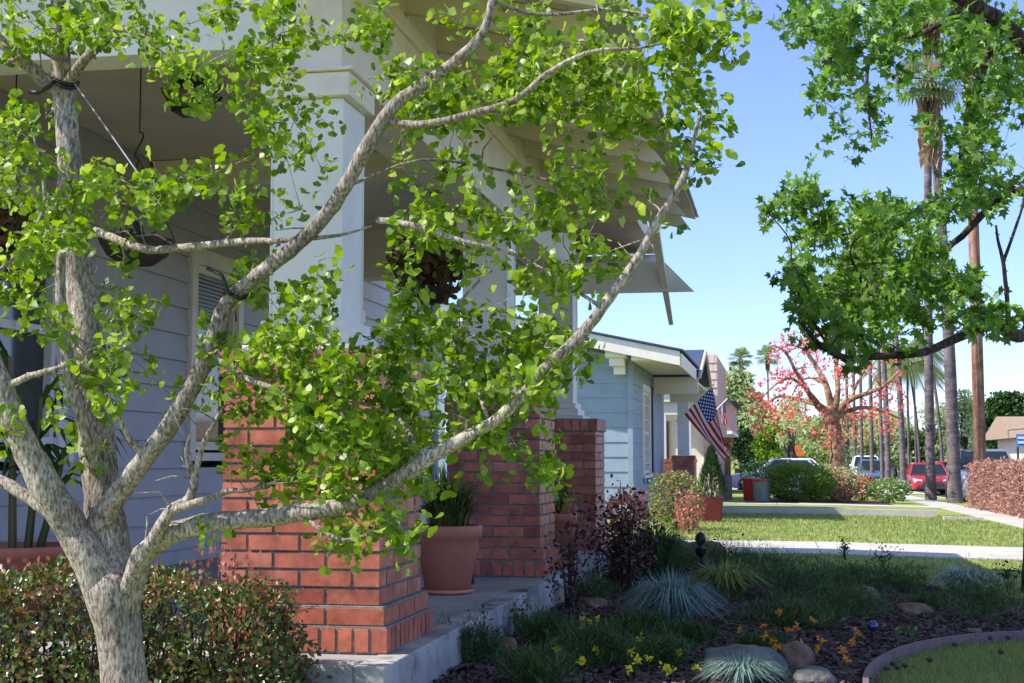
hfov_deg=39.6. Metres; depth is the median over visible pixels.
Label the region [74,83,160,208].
guy cord
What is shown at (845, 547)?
perennial
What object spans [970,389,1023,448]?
broadleaf tree
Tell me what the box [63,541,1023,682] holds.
fallen leaves
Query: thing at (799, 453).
street sign
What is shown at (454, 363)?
window
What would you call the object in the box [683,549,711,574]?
perennial
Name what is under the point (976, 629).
rock
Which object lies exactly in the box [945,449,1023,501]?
parked car
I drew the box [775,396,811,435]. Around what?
broadleaf tree
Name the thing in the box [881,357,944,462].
palm tree
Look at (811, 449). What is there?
broadleaf tree
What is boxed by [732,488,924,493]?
driveway
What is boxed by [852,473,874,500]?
flowering shrub
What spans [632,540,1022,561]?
path
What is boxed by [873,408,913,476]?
broadleaf tree
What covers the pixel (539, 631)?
feathery mound
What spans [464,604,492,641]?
weed
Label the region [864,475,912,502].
green shrub
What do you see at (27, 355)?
window
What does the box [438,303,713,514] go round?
blue house
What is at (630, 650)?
yellow flower
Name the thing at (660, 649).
feathery mound
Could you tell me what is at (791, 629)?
orange flower
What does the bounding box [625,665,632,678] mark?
yellow flower
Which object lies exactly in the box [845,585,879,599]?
rock
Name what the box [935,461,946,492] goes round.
parked car
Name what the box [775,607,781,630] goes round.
orange flower
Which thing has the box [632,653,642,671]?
yellow flower
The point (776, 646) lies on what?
orange flower
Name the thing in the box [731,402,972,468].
trees
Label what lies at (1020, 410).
broadleaf tree
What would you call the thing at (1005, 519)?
sidewalk
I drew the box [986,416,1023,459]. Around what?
tan roof house
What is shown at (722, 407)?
flag
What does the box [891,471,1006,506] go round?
road
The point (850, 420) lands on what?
broadleaf tree
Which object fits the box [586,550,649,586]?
feathery mound
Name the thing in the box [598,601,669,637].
feathery mound
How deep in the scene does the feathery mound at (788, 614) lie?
7.63 m
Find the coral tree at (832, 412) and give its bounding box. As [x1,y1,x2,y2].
[744,327,909,498]
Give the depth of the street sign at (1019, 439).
49.40 m
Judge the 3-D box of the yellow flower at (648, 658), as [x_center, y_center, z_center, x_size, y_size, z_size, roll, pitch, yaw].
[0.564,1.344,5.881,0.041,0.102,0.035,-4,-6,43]
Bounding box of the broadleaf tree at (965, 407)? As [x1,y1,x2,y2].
[942,388,973,448]
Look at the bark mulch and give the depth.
7.27 m
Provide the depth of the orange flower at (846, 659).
5.87 m
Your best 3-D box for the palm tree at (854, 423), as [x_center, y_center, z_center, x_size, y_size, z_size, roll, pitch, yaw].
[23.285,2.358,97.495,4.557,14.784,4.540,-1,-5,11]
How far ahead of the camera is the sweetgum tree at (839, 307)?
9.88 m
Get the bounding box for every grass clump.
[604,566,740,628]
[679,556,779,600]
[691,647,796,682]
[925,561,1011,594]
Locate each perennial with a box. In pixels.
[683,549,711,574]
[707,531,743,567]
[837,536,853,559]
[856,542,903,570]
[990,560,1020,589]
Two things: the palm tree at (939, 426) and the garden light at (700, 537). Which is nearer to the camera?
the garden light at (700, 537)
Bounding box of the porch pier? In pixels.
[723,437,735,499]
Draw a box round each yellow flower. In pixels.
[576,656,586,681]
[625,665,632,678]
[627,647,634,665]
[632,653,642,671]
[644,654,653,665]
[658,661,669,678]
[665,665,676,679]
[691,664,701,676]
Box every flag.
[676,384,729,460]
[716,398,727,425]
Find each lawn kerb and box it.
[722,507,936,517]
[943,516,983,520]
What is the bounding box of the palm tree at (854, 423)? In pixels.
[823,285,863,459]
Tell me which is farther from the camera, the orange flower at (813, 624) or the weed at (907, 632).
the weed at (907, 632)
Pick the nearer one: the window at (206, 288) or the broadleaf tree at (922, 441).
the window at (206, 288)
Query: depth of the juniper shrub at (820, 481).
38.29 m
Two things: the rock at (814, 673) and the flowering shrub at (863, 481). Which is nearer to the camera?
the rock at (814, 673)
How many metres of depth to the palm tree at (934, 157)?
41.79 m
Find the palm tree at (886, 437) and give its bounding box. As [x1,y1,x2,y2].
[850,237,901,489]
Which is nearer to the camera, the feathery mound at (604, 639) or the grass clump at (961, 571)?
the feathery mound at (604, 639)
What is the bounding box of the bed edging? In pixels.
[863,630,1023,682]
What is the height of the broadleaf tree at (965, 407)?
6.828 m
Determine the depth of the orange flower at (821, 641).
6.43 m
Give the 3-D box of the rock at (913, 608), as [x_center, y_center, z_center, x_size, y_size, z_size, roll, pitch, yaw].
[2.387,1.594,8.452,0.237,0.088,0.170,-1,-5,11]
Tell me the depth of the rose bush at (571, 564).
8.16 m
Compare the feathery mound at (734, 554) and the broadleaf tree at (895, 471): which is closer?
the feathery mound at (734, 554)
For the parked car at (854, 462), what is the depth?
95.59 m
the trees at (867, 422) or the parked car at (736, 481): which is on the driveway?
the parked car at (736, 481)
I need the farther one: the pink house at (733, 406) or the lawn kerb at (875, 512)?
the pink house at (733, 406)
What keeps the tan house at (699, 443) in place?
on the lawn at (737, 496)
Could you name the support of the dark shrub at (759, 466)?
on the lawn at (737, 496)
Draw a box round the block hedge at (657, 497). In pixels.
[647,470,706,529]
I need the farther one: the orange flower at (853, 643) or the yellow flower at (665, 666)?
the orange flower at (853, 643)
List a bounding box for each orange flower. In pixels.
[758,630,768,643]
[772,643,781,650]
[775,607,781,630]
[784,627,792,637]
[793,621,799,634]
[810,616,818,639]
[814,645,820,660]
[816,636,826,656]
[837,645,847,665]
[842,654,852,677]
[847,636,855,659]
[854,627,861,645]
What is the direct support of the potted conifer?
on the lawn at (737, 496)
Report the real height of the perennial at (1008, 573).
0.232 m
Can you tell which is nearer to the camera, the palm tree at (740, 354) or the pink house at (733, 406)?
the pink house at (733, 406)
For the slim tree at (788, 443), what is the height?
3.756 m
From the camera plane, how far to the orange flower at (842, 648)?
6.09 m
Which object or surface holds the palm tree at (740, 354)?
on the lawn at (737, 496)
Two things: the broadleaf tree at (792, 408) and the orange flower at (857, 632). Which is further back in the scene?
the broadleaf tree at (792, 408)
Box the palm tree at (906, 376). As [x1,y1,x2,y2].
[867,360,944,463]
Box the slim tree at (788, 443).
[775,414,802,457]
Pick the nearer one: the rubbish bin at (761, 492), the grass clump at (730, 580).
the grass clump at (730, 580)
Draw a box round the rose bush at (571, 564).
[531,491,599,619]
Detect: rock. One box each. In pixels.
[489,636,516,652]
[576,597,607,610]
[672,540,728,571]
[699,644,787,682]
[780,641,814,669]
[793,665,837,682]
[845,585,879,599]
[893,602,933,617]
[963,628,982,633]
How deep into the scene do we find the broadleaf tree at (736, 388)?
92.98 m
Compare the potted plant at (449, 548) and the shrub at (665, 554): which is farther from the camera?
the shrub at (665, 554)
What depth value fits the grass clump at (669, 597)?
7.55 m
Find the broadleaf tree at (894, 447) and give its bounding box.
[826,421,915,471]
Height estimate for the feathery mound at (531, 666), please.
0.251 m
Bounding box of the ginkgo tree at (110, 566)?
[0,0,762,682]
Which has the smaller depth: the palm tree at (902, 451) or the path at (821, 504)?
the path at (821, 504)
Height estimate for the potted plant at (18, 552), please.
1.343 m
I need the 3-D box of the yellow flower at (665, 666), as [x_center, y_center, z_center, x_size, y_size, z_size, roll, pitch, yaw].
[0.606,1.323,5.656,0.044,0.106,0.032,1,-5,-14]
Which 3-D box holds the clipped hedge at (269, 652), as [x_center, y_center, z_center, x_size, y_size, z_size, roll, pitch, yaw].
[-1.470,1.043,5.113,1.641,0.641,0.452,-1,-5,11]
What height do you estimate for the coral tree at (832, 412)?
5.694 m
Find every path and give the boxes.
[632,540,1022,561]
[723,502,940,508]
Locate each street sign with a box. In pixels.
[795,445,803,457]
[1016,434,1023,460]
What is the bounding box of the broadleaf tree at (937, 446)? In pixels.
[916,401,946,460]
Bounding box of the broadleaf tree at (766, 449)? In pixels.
[748,425,786,463]
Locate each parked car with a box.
[731,459,814,489]
[781,458,855,475]
[849,456,877,474]
[857,459,894,485]
[906,463,946,493]
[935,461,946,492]
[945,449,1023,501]
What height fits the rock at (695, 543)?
0.276 m
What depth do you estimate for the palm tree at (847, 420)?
106.96 m
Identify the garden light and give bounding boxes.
[694,532,706,572]
[867,620,877,642]
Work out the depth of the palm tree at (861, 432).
89.28 m
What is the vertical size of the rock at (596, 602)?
0.083 m
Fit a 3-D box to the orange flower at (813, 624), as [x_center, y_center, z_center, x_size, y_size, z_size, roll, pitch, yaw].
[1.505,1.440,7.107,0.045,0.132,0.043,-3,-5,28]
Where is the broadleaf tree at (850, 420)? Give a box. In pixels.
[818,398,873,469]
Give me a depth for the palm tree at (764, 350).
133.00 m
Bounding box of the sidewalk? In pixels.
[864,489,1023,527]
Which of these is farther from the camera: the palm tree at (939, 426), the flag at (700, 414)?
the palm tree at (939, 426)
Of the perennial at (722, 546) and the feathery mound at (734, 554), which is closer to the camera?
the feathery mound at (734, 554)
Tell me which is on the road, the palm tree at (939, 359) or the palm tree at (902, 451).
the palm tree at (939, 359)
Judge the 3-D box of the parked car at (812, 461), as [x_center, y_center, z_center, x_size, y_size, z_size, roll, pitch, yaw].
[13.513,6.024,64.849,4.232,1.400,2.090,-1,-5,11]
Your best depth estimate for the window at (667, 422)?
37.93 m
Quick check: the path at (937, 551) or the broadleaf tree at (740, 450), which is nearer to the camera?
the path at (937, 551)
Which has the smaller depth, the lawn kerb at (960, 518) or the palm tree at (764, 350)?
the lawn kerb at (960, 518)
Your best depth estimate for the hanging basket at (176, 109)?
7.50 m
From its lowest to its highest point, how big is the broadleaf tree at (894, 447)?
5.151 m
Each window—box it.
[0,180,73,461]
[184,249,243,460]
[445,363,456,432]
[641,384,652,477]
[666,421,668,458]
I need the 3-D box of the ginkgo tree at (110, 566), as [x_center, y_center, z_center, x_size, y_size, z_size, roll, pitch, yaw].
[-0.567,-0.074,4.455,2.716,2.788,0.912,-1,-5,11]
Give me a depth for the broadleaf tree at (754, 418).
86.33 m
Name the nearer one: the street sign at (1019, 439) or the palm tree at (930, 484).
the palm tree at (930, 484)
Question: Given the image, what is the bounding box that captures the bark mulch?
[432,568,1023,682]
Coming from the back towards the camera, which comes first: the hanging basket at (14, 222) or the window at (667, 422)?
the window at (667, 422)
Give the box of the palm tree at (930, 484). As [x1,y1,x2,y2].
[877,0,983,500]
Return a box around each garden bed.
[769,499,892,504]
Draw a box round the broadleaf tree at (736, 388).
[726,366,764,472]
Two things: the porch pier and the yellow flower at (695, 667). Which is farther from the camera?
the porch pier
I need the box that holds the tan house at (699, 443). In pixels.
[664,354,726,499]
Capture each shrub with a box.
[574,474,679,595]
[621,517,701,580]
[738,453,770,483]
[761,460,838,501]
[808,463,862,501]
[847,466,868,491]
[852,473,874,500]
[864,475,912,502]
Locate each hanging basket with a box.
[0,75,56,280]
[98,68,175,266]
[160,74,222,117]
[384,192,462,304]
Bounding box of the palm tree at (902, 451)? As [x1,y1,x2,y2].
[862,216,912,491]
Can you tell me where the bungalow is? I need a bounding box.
[0,0,698,682]
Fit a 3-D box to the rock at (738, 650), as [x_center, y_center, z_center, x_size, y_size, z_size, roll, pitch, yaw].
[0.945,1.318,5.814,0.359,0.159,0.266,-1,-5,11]
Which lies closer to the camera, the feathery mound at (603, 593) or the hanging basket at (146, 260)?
the hanging basket at (146, 260)
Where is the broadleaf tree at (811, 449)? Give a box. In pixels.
[785,414,857,468]
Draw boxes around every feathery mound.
[437,609,512,663]
[481,631,588,682]
[510,600,589,646]
[534,607,653,671]
[557,568,624,605]
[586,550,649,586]
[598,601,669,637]
[619,623,706,669]
[642,607,726,646]
[671,539,717,571]
[676,530,801,578]
[719,585,855,629]
[723,625,796,653]
[729,544,818,579]
[740,551,853,600]
[771,550,908,587]
[795,574,916,620]
[848,560,944,591]
[900,585,959,609]
[918,552,1023,625]
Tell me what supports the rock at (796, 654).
on the bark mulch
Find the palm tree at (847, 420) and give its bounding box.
[845,353,849,471]
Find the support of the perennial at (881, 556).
on the lawn at (737, 496)
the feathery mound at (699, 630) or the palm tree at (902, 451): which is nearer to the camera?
the feathery mound at (699, 630)
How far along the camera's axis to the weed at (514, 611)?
7.30 m
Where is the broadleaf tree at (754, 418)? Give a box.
[733,401,803,471]
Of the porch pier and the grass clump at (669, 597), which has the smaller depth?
the grass clump at (669, 597)
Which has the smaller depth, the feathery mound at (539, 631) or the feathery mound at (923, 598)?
the feathery mound at (539, 631)
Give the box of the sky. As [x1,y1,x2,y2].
[448,0,1023,445]
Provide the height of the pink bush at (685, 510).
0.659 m
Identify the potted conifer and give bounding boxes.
[697,444,727,521]
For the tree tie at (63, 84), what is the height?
0.072 m
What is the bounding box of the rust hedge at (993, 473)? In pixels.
[963,456,1023,518]
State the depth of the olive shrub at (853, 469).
59.38 m
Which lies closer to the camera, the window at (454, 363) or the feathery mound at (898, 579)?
the feathery mound at (898, 579)
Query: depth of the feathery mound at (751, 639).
6.70 m
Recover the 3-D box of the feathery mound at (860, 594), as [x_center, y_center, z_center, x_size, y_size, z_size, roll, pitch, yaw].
[1.974,1.481,8.174,0.682,0.288,0.485,-1,-5,11]
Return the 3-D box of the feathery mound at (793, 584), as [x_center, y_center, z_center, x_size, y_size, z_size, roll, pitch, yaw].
[1.877,1.550,9.415,0.796,0.372,0.542,-1,-5,11]
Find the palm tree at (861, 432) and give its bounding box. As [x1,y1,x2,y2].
[830,253,885,459]
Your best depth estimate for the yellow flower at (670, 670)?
5.63 m
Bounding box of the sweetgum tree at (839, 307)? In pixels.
[754,0,1023,592]
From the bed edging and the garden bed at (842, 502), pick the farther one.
the garden bed at (842, 502)
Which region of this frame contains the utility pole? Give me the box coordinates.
[928,61,985,505]
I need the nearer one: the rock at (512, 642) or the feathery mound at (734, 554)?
the rock at (512, 642)
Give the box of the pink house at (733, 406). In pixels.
[726,399,741,436]
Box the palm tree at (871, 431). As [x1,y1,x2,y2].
[832,240,887,472]
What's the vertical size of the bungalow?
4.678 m
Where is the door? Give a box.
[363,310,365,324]
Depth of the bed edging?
6.83 m
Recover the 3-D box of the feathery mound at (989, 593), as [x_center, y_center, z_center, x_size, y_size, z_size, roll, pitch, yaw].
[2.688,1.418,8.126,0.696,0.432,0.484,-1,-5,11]
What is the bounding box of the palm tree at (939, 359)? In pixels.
[862,339,943,462]
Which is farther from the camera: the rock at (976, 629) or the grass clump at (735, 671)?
the rock at (976, 629)
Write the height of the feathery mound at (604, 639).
0.312 m
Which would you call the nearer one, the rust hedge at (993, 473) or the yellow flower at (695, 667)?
the yellow flower at (695, 667)
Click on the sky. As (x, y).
(725, 258)
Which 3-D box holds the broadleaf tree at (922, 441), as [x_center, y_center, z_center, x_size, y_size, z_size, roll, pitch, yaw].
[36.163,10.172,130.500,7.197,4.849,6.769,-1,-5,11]
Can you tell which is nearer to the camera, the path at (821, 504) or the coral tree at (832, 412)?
the path at (821, 504)
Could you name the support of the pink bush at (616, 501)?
on the lawn at (737, 496)
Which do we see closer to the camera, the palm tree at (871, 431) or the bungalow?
the bungalow
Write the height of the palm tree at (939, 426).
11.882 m
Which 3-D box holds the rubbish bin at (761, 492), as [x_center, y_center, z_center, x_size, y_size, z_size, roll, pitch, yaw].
[6.763,4.028,38.497,0.522,0.610,0.522,-1,-5,11]
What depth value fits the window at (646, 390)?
28.11 m
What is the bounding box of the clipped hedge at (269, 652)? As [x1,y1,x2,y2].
[0,544,332,682]
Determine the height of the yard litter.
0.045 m
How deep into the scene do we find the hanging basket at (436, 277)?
9.71 m
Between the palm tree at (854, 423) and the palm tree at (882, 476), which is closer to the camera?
the palm tree at (882, 476)
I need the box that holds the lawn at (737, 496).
[605,461,1023,682]
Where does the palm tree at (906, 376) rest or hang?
on the road
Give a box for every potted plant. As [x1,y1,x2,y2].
[0,340,131,615]
[419,461,498,594]
[554,469,577,563]
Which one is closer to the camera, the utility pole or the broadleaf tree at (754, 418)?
the utility pole
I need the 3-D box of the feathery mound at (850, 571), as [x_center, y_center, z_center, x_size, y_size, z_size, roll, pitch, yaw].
[2.394,1.673,10.387,0.983,0.302,0.626,-1,-5,11]
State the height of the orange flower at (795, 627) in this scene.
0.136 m
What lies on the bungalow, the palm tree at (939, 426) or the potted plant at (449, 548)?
the potted plant at (449, 548)
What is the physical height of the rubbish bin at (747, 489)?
0.628 m
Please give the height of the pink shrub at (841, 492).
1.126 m
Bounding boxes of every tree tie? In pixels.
[28,76,79,94]
[206,266,248,300]
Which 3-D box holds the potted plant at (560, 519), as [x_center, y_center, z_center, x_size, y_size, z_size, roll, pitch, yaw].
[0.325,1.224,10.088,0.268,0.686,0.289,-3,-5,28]
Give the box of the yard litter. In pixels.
[883,635,1010,670]
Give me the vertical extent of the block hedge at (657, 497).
0.914 m
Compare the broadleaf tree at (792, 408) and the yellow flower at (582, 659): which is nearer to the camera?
the yellow flower at (582, 659)
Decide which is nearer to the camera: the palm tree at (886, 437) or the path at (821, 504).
the path at (821, 504)
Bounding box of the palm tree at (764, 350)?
[754,344,779,400]
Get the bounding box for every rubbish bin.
[742,478,758,500]
[752,479,770,501]
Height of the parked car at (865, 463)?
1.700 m
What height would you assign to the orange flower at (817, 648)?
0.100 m
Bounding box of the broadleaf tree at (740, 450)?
[731,427,757,472]
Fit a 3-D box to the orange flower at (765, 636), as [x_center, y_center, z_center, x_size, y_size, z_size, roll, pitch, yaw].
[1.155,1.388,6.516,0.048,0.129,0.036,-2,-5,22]
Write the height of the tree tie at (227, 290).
0.104 m
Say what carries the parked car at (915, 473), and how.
on the road
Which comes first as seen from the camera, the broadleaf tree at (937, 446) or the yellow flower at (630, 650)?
the yellow flower at (630, 650)
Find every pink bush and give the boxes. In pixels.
[604,484,652,537]
[670,487,706,533]
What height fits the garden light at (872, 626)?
0.124 m
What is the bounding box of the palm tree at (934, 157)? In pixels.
[890,47,963,502]
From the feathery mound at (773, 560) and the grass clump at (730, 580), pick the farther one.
the feathery mound at (773, 560)
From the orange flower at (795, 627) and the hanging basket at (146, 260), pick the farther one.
the hanging basket at (146, 260)
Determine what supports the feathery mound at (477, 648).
on the bark mulch
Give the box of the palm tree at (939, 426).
[888,265,943,460]
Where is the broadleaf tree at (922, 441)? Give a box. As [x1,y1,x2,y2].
[891,425,945,472]
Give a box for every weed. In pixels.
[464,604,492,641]
[509,595,536,634]
[772,558,805,586]
[894,625,917,637]
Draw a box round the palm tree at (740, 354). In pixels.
[727,346,753,367]
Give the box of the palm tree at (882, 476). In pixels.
[844,225,901,487]
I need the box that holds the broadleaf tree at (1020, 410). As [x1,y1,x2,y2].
[1013,400,1023,416]

